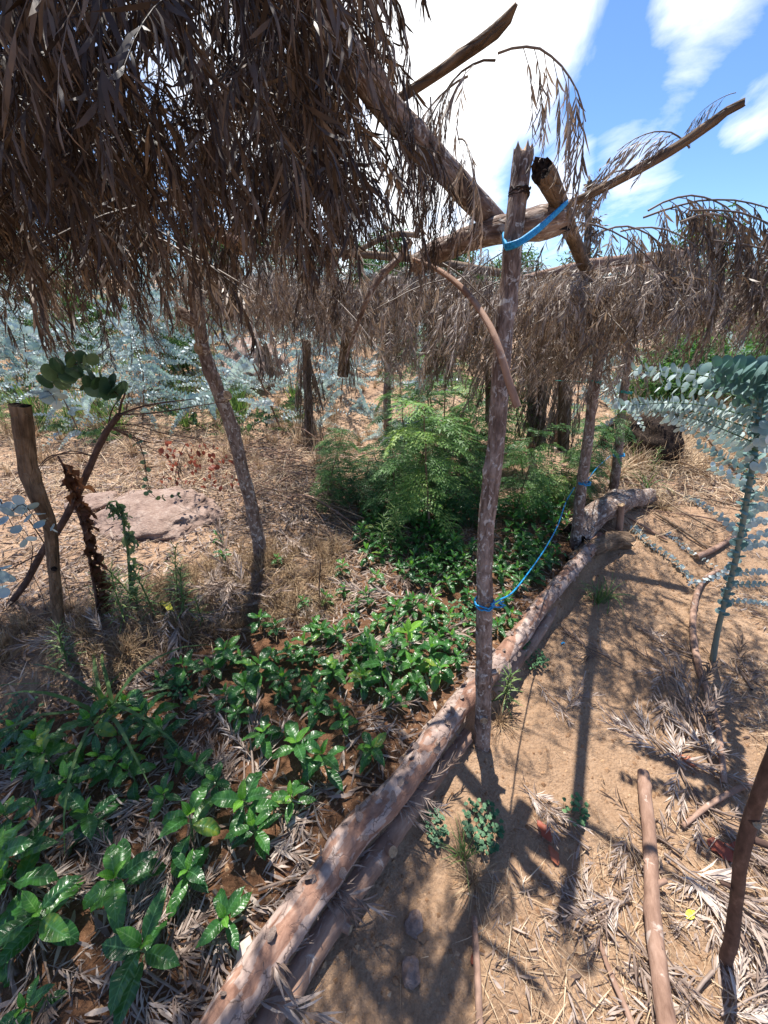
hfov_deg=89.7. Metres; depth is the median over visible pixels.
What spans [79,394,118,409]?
eucalyptus bush
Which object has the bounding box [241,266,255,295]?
dry branch
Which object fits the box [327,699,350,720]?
coffee seedling
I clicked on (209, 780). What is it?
coffee seedling
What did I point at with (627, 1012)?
fallen stick
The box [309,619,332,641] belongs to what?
coffee seedling
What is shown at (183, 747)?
fallen frond
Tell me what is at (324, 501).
fallen stick
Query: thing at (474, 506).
coffee seedling
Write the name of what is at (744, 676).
fallen frond
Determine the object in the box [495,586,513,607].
coffee seedling
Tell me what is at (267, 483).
twigs
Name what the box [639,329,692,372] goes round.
dry branch
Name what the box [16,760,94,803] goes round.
fallen frond
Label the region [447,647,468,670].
coffee seedling
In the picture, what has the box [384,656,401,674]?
coffee seedling
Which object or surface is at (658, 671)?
fallen frond
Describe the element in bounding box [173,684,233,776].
fallen frond
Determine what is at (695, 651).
fallen stick
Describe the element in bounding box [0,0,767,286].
sky
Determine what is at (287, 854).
fallen frond
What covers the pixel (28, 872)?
coffee seedling
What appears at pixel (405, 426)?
eucalyptus bush
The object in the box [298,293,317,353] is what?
dry branch
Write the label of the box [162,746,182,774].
coffee seedling
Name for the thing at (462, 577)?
coffee seedling
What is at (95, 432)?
eucalyptus bush
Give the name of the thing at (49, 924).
coffee seedling
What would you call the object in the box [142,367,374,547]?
twigs
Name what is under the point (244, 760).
fallen frond
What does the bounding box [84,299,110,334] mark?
green shrub
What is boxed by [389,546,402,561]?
coffee seedling
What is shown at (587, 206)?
dry branch
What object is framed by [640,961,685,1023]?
fallen frond
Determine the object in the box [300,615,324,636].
coffee seedling
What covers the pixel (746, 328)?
dry branch
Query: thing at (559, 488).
feathery sapling
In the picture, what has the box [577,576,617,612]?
grass tuft
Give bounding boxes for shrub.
[11,310,50,342]
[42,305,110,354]
[53,291,97,327]
[63,292,98,324]
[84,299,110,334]
[94,311,120,336]
[95,292,134,334]
[109,306,140,352]
[147,310,210,371]
[155,333,200,381]
[214,337,289,390]
[600,346,687,412]
[633,333,725,400]
[636,329,708,401]
[644,335,716,408]
[662,327,759,412]
[707,313,759,398]
[725,332,767,412]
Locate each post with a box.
[175,257,266,560]
[383,305,392,430]
[474,140,533,751]
[527,281,539,447]
[569,334,604,549]
[608,348,633,490]
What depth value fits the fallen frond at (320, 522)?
3.03 m
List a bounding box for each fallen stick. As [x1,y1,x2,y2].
[75,462,128,465]
[175,431,245,441]
[245,447,300,459]
[246,445,321,456]
[247,455,323,465]
[248,432,295,445]
[248,455,342,465]
[255,488,297,497]
[258,506,347,543]
[269,465,335,473]
[278,473,318,483]
[279,483,363,518]
[287,494,355,524]
[297,506,395,507]
[303,469,373,471]
[471,915,482,1023]
[551,493,667,539]
[596,937,634,1023]
[629,476,739,494]
[641,509,722,522]
[655,513,708,548]
[657,494,740,507]
[658,494,716,530]
[679,780,753,828]
[689,568,727,785]
[693,535,736,558]
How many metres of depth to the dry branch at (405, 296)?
2.40 m
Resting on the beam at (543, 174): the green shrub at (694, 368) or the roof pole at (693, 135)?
the roof pole at (693, 135)
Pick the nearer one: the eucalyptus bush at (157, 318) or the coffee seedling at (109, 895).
the coffee seedling at (109, 895)
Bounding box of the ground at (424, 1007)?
[0,279,767,1023]
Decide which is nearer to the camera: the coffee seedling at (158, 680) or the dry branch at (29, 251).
the dry branch at (29, 251)
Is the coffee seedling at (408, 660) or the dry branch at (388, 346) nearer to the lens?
the coffee seedling at (408, 660)
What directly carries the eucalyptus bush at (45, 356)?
on the ground at (424, 1007)
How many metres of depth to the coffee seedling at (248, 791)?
1.28 m
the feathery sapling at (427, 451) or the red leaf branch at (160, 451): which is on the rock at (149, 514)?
the red leaf branch at (160, 451)
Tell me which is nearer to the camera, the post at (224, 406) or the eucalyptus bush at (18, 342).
the post at (224, 406)
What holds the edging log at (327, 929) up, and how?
on the ground at (424, 1007)
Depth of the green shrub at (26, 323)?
7.02 m
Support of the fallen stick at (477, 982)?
on the ground at (424, 1007)
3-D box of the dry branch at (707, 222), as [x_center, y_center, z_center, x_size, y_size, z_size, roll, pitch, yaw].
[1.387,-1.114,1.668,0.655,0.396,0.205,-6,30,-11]
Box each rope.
[474,487,574,611]
[502,200,569,250]
[578,453,624,486]
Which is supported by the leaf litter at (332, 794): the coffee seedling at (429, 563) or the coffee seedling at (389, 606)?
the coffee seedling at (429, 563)
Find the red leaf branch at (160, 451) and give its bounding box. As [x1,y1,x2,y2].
[112,419,258,491]
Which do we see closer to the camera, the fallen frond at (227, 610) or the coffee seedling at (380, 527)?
the fallen frond at (227, 610)
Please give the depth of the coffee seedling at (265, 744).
1.53 m
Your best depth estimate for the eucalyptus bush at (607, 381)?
6.19 m
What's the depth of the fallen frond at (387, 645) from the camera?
1.91 m
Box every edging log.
[191,532,602,1023]
[251,728,472,1023]
[492,606,556,700]
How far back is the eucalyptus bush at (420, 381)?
5.69 m
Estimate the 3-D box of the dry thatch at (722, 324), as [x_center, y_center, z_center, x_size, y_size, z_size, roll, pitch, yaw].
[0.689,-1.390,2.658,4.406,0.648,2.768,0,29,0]
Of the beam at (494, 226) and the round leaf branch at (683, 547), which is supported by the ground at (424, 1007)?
the round leaf branch at (683, 547)
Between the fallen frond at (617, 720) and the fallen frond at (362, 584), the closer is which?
the fallen frond at (617, 720)
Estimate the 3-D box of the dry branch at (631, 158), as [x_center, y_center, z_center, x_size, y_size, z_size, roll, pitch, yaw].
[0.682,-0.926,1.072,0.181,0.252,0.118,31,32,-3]
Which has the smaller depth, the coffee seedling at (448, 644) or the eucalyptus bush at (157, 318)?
the coffee seedling at (448, 644)
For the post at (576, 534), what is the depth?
2.55 m
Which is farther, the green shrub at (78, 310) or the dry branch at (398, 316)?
the green shrub at (78, 310)
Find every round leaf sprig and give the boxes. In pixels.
[0,495,56,531]
[0,499,36,547]
[0,565,15,597]
[116,428,180,500]
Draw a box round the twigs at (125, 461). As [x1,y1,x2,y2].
[2,393,221,499]
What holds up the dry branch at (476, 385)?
hanging from the dry thatch at (553, 364)
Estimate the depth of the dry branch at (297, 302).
1.74 m
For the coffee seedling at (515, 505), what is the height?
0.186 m
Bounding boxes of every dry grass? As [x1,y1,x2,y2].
[0,317,484,483]
[0,526,352,695]
[590,354,767,489]
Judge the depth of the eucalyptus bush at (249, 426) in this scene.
4.54 m
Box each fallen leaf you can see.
[31,883,50,892]
[160,600,173,610]
[236,935,251,962]
[537,820,551,841]
[548,845,559,864]
[674,751,697,767]
[686,909,694,919]
[707,837,732,861]
[729,841,735,854]
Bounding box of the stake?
[8,402,66,645]
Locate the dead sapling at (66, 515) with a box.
[2,384,220,610]
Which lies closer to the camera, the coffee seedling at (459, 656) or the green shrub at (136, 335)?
the coffee seedling at (459, 656)
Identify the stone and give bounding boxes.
[392,976,398,985]
[401,955,420,989]
[403,909,422,938]
[417,930,426,943]
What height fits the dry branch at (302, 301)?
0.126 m
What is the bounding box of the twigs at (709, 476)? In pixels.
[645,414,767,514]
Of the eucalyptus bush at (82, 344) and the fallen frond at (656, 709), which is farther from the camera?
the eucalyptus bush at (82, 344)
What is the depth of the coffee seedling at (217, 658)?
1.82 m
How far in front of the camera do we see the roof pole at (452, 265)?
2.66 m
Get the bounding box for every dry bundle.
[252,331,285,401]
[294,340,325,443]
[337,296,366,401]
[462,337,509,425]
[510,336,557,461]
[530,337,580,458]
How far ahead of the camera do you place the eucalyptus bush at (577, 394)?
5.51 m
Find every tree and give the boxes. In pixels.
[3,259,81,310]
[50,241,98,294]
[171,222,244,278]
[243,216,287,274]
[346,249,384,327]
[362,224,413,281]
[378,261,410,280]
[428,229,482,282]
[476,258,499,284]
[486,243,546,289]
[556,247,613,276]
[616,199,763,341]
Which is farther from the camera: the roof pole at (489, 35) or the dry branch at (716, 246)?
the dry branch at (716, 246)
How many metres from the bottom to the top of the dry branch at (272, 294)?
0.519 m
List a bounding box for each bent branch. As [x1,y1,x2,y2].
[345,237,412,363]
[412,257,520,408]
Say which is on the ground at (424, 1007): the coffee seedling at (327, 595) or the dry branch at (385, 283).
the coffee seedling at (327, 595)
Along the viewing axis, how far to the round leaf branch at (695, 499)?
3.37 m
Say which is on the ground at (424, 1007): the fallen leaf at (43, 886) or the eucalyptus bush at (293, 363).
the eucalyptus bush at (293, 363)
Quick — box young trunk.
[716,745,767,967]
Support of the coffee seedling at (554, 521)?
on the ground at (424, 1007)
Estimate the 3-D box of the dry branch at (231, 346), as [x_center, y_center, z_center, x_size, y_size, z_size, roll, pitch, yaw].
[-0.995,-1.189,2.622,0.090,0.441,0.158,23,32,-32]
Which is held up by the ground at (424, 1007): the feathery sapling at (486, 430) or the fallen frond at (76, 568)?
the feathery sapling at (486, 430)
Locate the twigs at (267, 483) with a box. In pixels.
[185,408,379,537]
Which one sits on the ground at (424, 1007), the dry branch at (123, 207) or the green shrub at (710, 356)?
the green shrub at (710, 356)
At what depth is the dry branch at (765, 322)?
1.71 m
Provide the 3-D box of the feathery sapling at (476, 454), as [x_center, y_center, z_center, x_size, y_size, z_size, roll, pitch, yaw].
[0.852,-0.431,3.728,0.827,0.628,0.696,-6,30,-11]
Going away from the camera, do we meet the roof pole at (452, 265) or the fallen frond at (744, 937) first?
the fallen frond at (744, 937)
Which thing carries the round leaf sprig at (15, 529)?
attached to the stake
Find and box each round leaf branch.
[626,520,696,586]
[663,529,717,568]
[683,495,712,510]
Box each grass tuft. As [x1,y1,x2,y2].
[0,644,214,855]
[284,375,302,398]
[438,814,486,894]
[443,844,506,922]
[491,692,527,742]
[573,575,638,619]
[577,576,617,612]
[604,438,642,461]
[620,469,683,496]
[645,488,684,518]
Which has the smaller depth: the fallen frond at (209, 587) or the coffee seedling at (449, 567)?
the fallen frond at (209, 587)
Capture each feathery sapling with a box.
[310,430,359,512]
[311,427,362,491]
[338,457,389,510]
[347,447,405,489]
[359,438,430,536]
[366,371,435,470]
[370,397,480,548]
[384,420,458,493]
[394,318,459,432]
[406,355,481,482]
[414,380,487,465]
[420,456,506,528]
[435,379,515,443]
[436,432,510,495]
[469,400,531,456]
[485,376,550,478]
[498,423,582,517]
[516,462,598,510]
[552,409,636,503]
[553,404,614,492]
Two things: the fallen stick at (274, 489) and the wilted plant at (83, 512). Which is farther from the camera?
the fallen stick at (274, 489)
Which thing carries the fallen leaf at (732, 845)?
on the ground at (424, 1007)
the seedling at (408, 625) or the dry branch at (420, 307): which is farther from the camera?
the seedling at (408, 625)
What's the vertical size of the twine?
0.031 m
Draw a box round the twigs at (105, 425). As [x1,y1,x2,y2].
[0,370,208,469]
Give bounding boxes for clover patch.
[0,694,43,741]
[159,673,192,699]
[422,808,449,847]
[442,599,475,621]
[461,797,504,854]
[522,639,549,669]
[562,792,589,826]
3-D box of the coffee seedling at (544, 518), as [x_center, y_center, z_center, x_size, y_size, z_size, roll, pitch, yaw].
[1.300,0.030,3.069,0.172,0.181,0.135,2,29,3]
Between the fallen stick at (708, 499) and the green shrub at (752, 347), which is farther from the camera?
the green shrub at (752, 347)
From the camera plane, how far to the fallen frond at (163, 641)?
2.00 m
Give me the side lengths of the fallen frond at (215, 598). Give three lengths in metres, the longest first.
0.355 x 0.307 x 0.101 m
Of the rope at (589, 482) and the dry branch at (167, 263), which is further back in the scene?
the rope at (589, 482)
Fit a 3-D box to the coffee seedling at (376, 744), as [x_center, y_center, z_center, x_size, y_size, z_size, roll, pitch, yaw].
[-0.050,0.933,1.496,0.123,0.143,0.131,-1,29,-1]
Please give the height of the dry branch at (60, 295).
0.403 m
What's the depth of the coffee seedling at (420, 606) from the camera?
2.15 m
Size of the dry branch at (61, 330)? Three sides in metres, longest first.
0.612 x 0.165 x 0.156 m
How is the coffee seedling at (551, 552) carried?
on the ground at (424, 1007)
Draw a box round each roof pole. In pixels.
[168,189,245,254]
[208,18,283,126]
[264,246,500,276]
[341,231,418,260]
[398,2,517,100]
[520,247,698,279]
[548,261,683,279]
[570,98,745,206]
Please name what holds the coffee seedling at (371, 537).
on the ground at (424, 1007)
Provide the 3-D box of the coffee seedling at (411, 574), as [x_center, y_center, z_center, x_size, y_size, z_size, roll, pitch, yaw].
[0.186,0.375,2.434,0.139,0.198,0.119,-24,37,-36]
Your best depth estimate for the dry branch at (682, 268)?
1.93 m
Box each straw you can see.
[0,309,767,512]
[339,522,767,1023]
[495,388,767,559]
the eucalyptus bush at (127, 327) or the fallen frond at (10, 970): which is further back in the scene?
the eucalyptus bush at (127, 327)
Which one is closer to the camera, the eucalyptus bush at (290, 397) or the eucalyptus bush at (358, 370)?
the eucalyptus bush at (290, 397)
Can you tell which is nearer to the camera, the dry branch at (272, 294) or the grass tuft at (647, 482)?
the dry branch at (272, 294)
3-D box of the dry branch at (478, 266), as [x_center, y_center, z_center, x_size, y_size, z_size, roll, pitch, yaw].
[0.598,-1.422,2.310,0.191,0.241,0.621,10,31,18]
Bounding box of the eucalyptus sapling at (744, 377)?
[613,354,767,661]
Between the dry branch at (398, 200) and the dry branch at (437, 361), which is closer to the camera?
the dry branch at (398, 200)
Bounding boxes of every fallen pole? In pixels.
[0,386,79,393]
[637,768,676,1023]
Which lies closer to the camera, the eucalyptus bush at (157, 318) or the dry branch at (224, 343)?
the dry branch at (224, 343)
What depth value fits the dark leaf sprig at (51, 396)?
1.34 m
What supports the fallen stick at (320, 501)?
on the ground at (424, 1007)
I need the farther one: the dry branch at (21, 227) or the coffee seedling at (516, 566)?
the coffee seedling at (516, 566)
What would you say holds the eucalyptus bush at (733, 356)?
on the ground at (424, 1007)
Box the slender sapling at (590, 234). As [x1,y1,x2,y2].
[553,157,610,446]
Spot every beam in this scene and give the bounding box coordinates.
[293,0,504,222]
[410,199,571,275]
[531,156,596,283]
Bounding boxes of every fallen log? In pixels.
[562,488,657,542]
[565,531,635,561]
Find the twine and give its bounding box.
[508,184,530,199]
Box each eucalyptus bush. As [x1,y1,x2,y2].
[0,263,94,325]
[0,271,102,357]
[0,281,92,400]
[0,285,51,365]
[0,287,77,388]
[0,291,177,450]
[0,304,40,357]
[0,328,38,404]
[0,330,73,405]
[0,333,129,450]
[0,342,79,379]
[0,381,22,400]
[0,413,81,426]
[6,383,28,400]
[11,339,105,373]
[22,332,122,353]
[31,317,99,343]
[34,419,77,437]
[37,224,104,314]
[49,324,134,367]
[51,362,160,420]
[51,426,122,444]
[57,294,199,415]
[69,316,193,427]
[73,282,189,387]
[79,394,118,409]
[91,308,201,410]
[94,330,127,347]
[100,270,194,370]
[101,284,209,382]
[103,374,255,435]
[109,260,180,337]
[111,288,164,335]
[118,249,192,339]
[144,398,222,433]
[147,270,231,369]
[150,355,285,411]
[153,266,228,343]
[157,305,267,398]
[172,268,349,435]
[192,353,291,397]
[203,406,279,437]
[235,406,281,426]
[240,222,297,289]
[251,406,361,440]
[254,244,365,368]
[255,320,348,403]
[260,354,291,391]
[269,403,318,433]
[270,398,302,415]
[271,396,297,415]
[272,323,338,345]
[284,339,334,360]
[287,316,397,412]
[291,363,380,407]
[299,274,368,365]
[312,342,376,376]
[346,390,401,424]
[349,267,420,378]
[359,417,434,443]
[368,406,438,440]
[371,321,483,413]
[380,363,460,411]
[380,417,437,442]
[547,360,635,418]
[571,353,698,446]
[575,340,641,404]
[684,329,767,407]
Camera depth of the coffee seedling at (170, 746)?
1.52 m
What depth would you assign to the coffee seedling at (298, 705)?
1.69 m
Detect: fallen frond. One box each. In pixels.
[0,606,106,655]
[0,733,69,787]
[0,742,79,821]
[0,778,34,825]
[0,885,19,975]
[0,890,71,988]
[0,941,108,1023]
[13,784,92,884]
[14,858,95,983]
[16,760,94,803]
[37,682,74,715]
[40,789,163,906]
[63,552,87,575]
[65,649,138,688]
[70,566,145,593]
[73,658,114,698]
[74,1013,112,1023]
[75,796,134,885]
[80,610,148,648]
[81,822,173,924]
[85,776,182,846]
[86,834,212,1003]
[100,649,164,685]
[104,846,173,980]
[110,583,154,605]
[120,794,189,856]
[122,972,209,1023]
[125,637,182,695]
[134,622,190,649]
[134,928,226,1023]
[136,869,210,978]
[138,628,187,653]
[142,727,203,782]
[151,597,217,664]
[160,656,213,717]
[163,573,238,615]
[163,812,235,945]
[172,590,239,631]
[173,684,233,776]
[178,746,244,845]
[180,732,242,835]
[182,730,248,791]
[187,653,241,682]
[190,917,341,1023]
[192,559,242,607]
[192,570,240,626]
[192,643,250,690]
[200,515,245,587]
[201,714,269,807]
[201,883,298,1014]
[202,562,229,595]
[215,553,241,575]
[215,580,265,616]
[216,682,296,772]
[220,577,294,610]
[231,569,274,603]
[244,769,335,876]
[252,579,293,605]
[258,823,395,932]
[266,780,340,853]
[270,527,306,561]
[270,768,326,863]
[272,618,300,635]
[280,506,306,527]
[283,532,304,541]
[284,626,363,677]
[297,585,334,629]
[314,515,345,526]
[323,500,358,519]
[325,575,403,608]
[346,575,398,607]
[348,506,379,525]
[350,635,421,674]
[356,677,423,737]
[370,750,463,831]
[374,566,419,593]
[375,599,406,626]
[378,587,442,638]
[396,575,430,610]
[408,617,497,642]
[506,762,589,849]
[513,864,593,931]
[524,784,594,849]
[537,887,631,960]
[538,683,579,729]
[539,848,619,947]
[559,628,621,664]
[565,670,605,708]
[583,688,686,770]
[588,768,682,854]
[591,941,714,1023]
[606,828,692,944]
[617,923,726,1023]
[620,638,684,679]
[635,625,676,645]
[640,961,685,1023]
[641,622,709,664]
[645,668,717,726]
[656,648,734,770]
[658,723,749,774]
[660,760,767,875]
[663,852,767,962]
[664,873,752,1023]
[674,652,746,711]
[696,801,767,866]
[698,632,765,690]
[707,765,767,808]
[711,883,767,977]
[719,893,767,1023]
[720,944,767,1023]
[724,843,767,886]
[726,958,767,999]
[751,613,767,621]
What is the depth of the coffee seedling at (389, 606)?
2.19 m
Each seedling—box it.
[0,707,36,750]
[0,729,19,765]
[0,796,41,830]
[0,815,58,882]
[0,835,58,922]
[0,875,83,965]
[0,911,37,987]
[0,975,67,1023]
[4,741,44,781]
[10,728,84,791]
[14,717,67,770]
[33,760,102,810]
[54,697,120,758]
[59,792,125,857]
[82,838,167,934]
[85,735,123,779]
[88,737,145,788]
[101,885,179,1023]
[108,751,155,805]
[109,689,138,716]
[117,689,179,747]
[137,712,188,754]
[147,772,181,821]
[151,669,172,689]
[157,785,220,868]
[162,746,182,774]
[164,649,200,689]
[166,846,208,919]
[180,686,206,712]
[180,748,213,782]
[193,654,226,687]
[195,886,251,950]
[201,761,232,796]
[208,683,238,712]
[211,771,278,843]
[212,549,230,560]
[213,530,223,543]
[213,635,239,666]
[221,697,255,732]
[224,804,281,859]
[228,648,252,667]
[228,669,259,713]
[234,648,278,695]
[242,715,284,758]
[246,609,272,633]
[266,618,285,635]
[266,646,279,662]
[266,667,299,695]
[270,720,324,777]
[271,553,284,564]
[271,779,316,823]
[272,685,288,705]
[275,640,298,661]
[286,650,308,676]
[287,695,305,715]
[291,631,318,657]
[296,669,329,699]
[297,595,311,609]
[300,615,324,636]
[302,739,346,790]
[304,648,321,666]
[304,689,332,731]
[305,682,330,712]
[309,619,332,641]
[318,656,346,684]
[319,654,343,683]
[320,588,333,606]
[323,619,346,647]
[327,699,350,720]
[329,705,357,735]
[334,558,349,577]
[334,582,352,597]
[340,642,361,666]
[344,612,359,630]
[348,597,363,611]
[348,633,377,660]
[348,668,380,700]
[350,661,370,688]
[351,523,369,544]
[353,520,374,535]
[353,626,379,652]
[356,510,370,522]
[356,731,386,774]
[357,585,375,606]
[357,633,392,675]
[358,541,379,566]
[360,646,397,687]
[361,533,379,547]
[362,501,379,516]
[368,568,386,584]
[369,516,382,531]
[369,612,387,632]
[372,525,387,536]
[372,533,390,552]
[372,545,390,566]
[375,679,407,708]
[377,624,406,649]
[381,596,408,621]
[383,530,405,549]
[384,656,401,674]
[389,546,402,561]
[392,560,409,575]
[392,610,406,628]
[393,617,422,647]
[395,536,410,553]
[396,629,424,661]
[398,651,429,687]
[400,557,425,580]
[401,591,425,619]
[405,512,420,526]
[405,546,420,568]
[405,672,427,700]
[409,543,426,554]
[410,568,433,586]
[410,619,434,642]
[412,513,434,535]
[412,635,447,666]
[415,553,434,573]
[420,655,454,692]
[421,535,437,550]
[422,542,446,561]
[422,586,447,613]
[422,612,439,630]
[424,523,439,538]
[426,518,447,531]
[426,549,449,568]
[427,509,443,524]
[427,626,449,653]
[429,562,444,583]
[432,528,454,549]
[435,512,448,525]
[435,573,455,594]
[435,627,463,653]
[438,544,455,563]
[439,607,458,629]
[441,533,464,560]
[444,520,459,534]
[445,550,459,571]
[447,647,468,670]
[448,496,464,513]
[448,564,465,583]
[450,530,463,545]
[452,571,472,587]
[453,606,474,626]
[456,551,470,564]
[458,537,476,554]
[458,587,476,606]
[459,629,474,650]
[463,559,476,579]
[465,615,475,626]
[467,496,479,517]
[492,564,510,584]
[492,613,506,637]
[493,554,507,570]
[494,543,511,563]
[495,505,507,517]
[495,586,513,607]
[496,520,517,545]
[496,605,522,628]
[497,498,513,513]
[501,511,523,528]
[504,560,526,576]
[505,500,523,520]
[509,538,529,560]
[510,503,533,521]
[510,550,527,569]
[510,573,529,594]
[511,498,532,515]
[511,521,527,536]
[512,531,533,545]
[513,536,535,554]
[519,514,535,529]
[520,554,544,581]
[522,523,544,545]
[526,545,547,562]
[526,564,546,585]
[530,536,545,553]
[530,550,553,570]
[531,493,552,509]
[532,501,544,513]
[537,504,559,522]
[539,524,553,543]
[539,540,560,552]
[542,547,561,569]
[543,510,564,527]
[545,516,565,535]
[548,499,568,514]
[548,544,566,561]
[551,489,570,505]
[558,511,572,523]
[558,520,568,533]
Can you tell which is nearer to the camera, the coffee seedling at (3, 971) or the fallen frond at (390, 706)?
the coffee seedling at (3, 971)
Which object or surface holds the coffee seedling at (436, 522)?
on the ground at (424, 1007)
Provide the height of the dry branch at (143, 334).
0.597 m
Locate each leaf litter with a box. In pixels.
[0,431,512,752]
[0,492,572,1023]
[466,552,767,1023]
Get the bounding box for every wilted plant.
[57,456,113,616]
[106,500,143,601]
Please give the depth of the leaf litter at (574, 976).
1.21 m
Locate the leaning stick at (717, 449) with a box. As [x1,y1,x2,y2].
[693,418,753,491]
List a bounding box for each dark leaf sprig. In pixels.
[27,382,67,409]
[35,350,99,389]
[79,370,128,403]
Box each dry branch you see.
[0,86,77,248]
[0,116,284,351]
[0,139,47,253]
[0,165,52,252]
[0,207,44,291]
[0,246,50,303]
[0,250,28,332]
[0,272,37,309]
[0,293,22,326]
[0,313,20,355]
[1,219,41,267]
[1,221,122,318]
[4,247,31,308]
[9,200,256,363]
[10,238,103,333]
[22,112,222,250]
[27,152,122,286]
[28,194,196,360]
[34,202,265,389]
[35,254,75,356]
[37,256,60,319]
[45,261,73,332]
[49,285,86,337]
[52,220,283,378]
[53,166,127,297]
[55,140,155,264]
[71,159,369,348]
[77,267,116,372]
[95,189,144,294]
[106,258,145,337]
[117,256,168,369]
[118,275,147,335]
[125,252,141,310]
[135,147,286,257]
[138,193,228,317]
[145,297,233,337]
[155,242,186,332]
[157,222,283,280]
[159,173,302,273]
[161,114,278,225]
[161,269,188,329]
[173,255,242,306]
[173,445,190,484]
[176,245,192,334]
[180,224,236,332]
[181,0,262,91]
[197,236,221,300]
[208,243,230,323]
[209,240,244,319]
[213,302,229,358]
[216,223,240,324]
[218,294,237,345]
[221,308,253,366]
[223,249,249,328]
[235,0,294,209]
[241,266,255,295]
[242,308,306,344]
[256,248,296,340]
[258,310,296,353]
[260,37,313,153]
[267,54,303,177]
[272,157,289,303]
[272,239,296,323]
[273,315,295,348]
[274,293,283,343]
[279,304,329,388]
[281,235,335,340]
[286,237,307,298]
[287,118,319,293]
[290,233,346,337]
[292,292,311,311]
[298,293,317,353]
[302,330,340,367]
[304,226,357,368]
[308,289,341,337]
[310,249,337,361]
[318,288,344,355]
[321,285,372,353]
[324,154,356,294]
[326,293,388,369]
[328,327,338,363]
[332,294,409,376]
[340,263,407,313]
[344,213,368,306]
[349,248,380,344]
[349,277,455,364]
[353,312,372,354]
[354,290,412,356]
[358,304,366,337]
[367,303,379,348]
[373,271,451,341]
[377,305,420,383]
[380,318,395,366]
[383,75,467,222]
[383,209,399,312]
[386,299,443,396]
[390,298,408,335]
[394,121,419,232]
[394,301,425,392]
[399,80,431,274]
[400,168,431,304]
[413,58,495,217]
[416,97,442,224]
[416,179,440,282]
[417,287,440,382]
[419,275,541,386]
[419,303,458,395]
[420,187,444,309]
[420,315,456,346]
[422,320,486,392]
[424,330,446,384]
[426,140,464,273]
[427,306,496,385]
[432,296,487,376]
[438,138,482,272]
[439,242,548,344]
[439,263,538,403]
[442,304,470,391]
[456,159,477,235]
[457,313,495,418]
[458,249,496,292]
[498,45,589,228]
[508,316,554,410]
[510,277,544,373]
[511,321,548,377]
[521,260,547,283]
[537,275,579,374]
[549,279,648,362]
[556,169,627,252]
[559,293,647,417]
[576,131,690,211]
[578,222,691,361]
[578,311,609,413]
[595,260,735,306]
[600,225,693,340]
[611,320,629,358]
[620,226,723,353]
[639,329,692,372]
[642,320,697,370]
[643,199,767,286]
[647,194,753,300]
[653,244,708,368]
[657,304,725,354]
[679,212,767,340]
[683,328,742,360]
[685,92,735,147]
[686,297,730,366]
[687,209,767,315]
[703,262,767,352]
[711,240,767,354]
[725,275,767,328]
[741,263,767,333]
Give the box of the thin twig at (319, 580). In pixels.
[318,562,320,596]
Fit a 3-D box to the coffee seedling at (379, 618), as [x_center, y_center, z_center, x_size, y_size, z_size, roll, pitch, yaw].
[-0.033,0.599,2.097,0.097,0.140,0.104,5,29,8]
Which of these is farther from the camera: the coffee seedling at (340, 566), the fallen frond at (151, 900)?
the coffee seedling at (340, 566)
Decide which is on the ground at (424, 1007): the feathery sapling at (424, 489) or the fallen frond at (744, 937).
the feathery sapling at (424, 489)
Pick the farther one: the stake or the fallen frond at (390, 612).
the fallen frond at (390, 612)
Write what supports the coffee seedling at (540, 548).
on the ground at (424, 1007)
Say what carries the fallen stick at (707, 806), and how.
on the ground at (424, 1007)
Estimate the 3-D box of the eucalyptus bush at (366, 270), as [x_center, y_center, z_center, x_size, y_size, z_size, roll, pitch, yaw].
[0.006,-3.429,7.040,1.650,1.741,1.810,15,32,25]
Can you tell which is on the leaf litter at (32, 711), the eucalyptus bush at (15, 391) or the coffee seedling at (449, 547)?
the coffee seedling at (449, 547)
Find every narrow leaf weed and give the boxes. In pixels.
[41,619,86,675]
[84,570,118,608]
[88,553,146,608]
[99,567,140,634]
[123,562,168,618]
[160,539,191,602]
[164,562,203,622]
[186,595,214,627]
[373,512,395,554]
[386,501,413,551]
[491,663,523,720]
[646,446,662,475]
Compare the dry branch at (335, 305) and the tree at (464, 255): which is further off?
the tree at (464, 255)
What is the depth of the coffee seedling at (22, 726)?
1.55 m
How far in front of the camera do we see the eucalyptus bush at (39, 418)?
4.80 m
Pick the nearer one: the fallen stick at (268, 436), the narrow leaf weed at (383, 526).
the narrow leaf weed at (383, 526)
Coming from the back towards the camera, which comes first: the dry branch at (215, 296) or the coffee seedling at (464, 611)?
the coffee seedling at (464, 611)
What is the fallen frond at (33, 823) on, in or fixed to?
on the ground at (424, 1007)
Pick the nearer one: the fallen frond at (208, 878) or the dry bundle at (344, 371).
the fallen frond at (208, 878)
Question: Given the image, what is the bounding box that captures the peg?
[615,503,624,530]
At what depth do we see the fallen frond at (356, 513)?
3.21 m
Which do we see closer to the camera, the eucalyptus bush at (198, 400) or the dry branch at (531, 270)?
the dry branch at (531, 270)
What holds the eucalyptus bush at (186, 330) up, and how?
on the ground at (424, 1007)
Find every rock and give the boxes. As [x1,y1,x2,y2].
[64,491,122,513]
[90,486,227,541]
[598,411,688,465]
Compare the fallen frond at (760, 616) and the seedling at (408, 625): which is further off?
the fallen frond at (760, 616)
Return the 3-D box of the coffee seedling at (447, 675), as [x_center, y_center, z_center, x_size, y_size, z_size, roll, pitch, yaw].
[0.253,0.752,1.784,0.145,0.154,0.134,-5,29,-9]
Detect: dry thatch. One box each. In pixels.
[0,0,459,309]
[173,236,767,373]
[361,268,687,413]
[475,263,767,363]

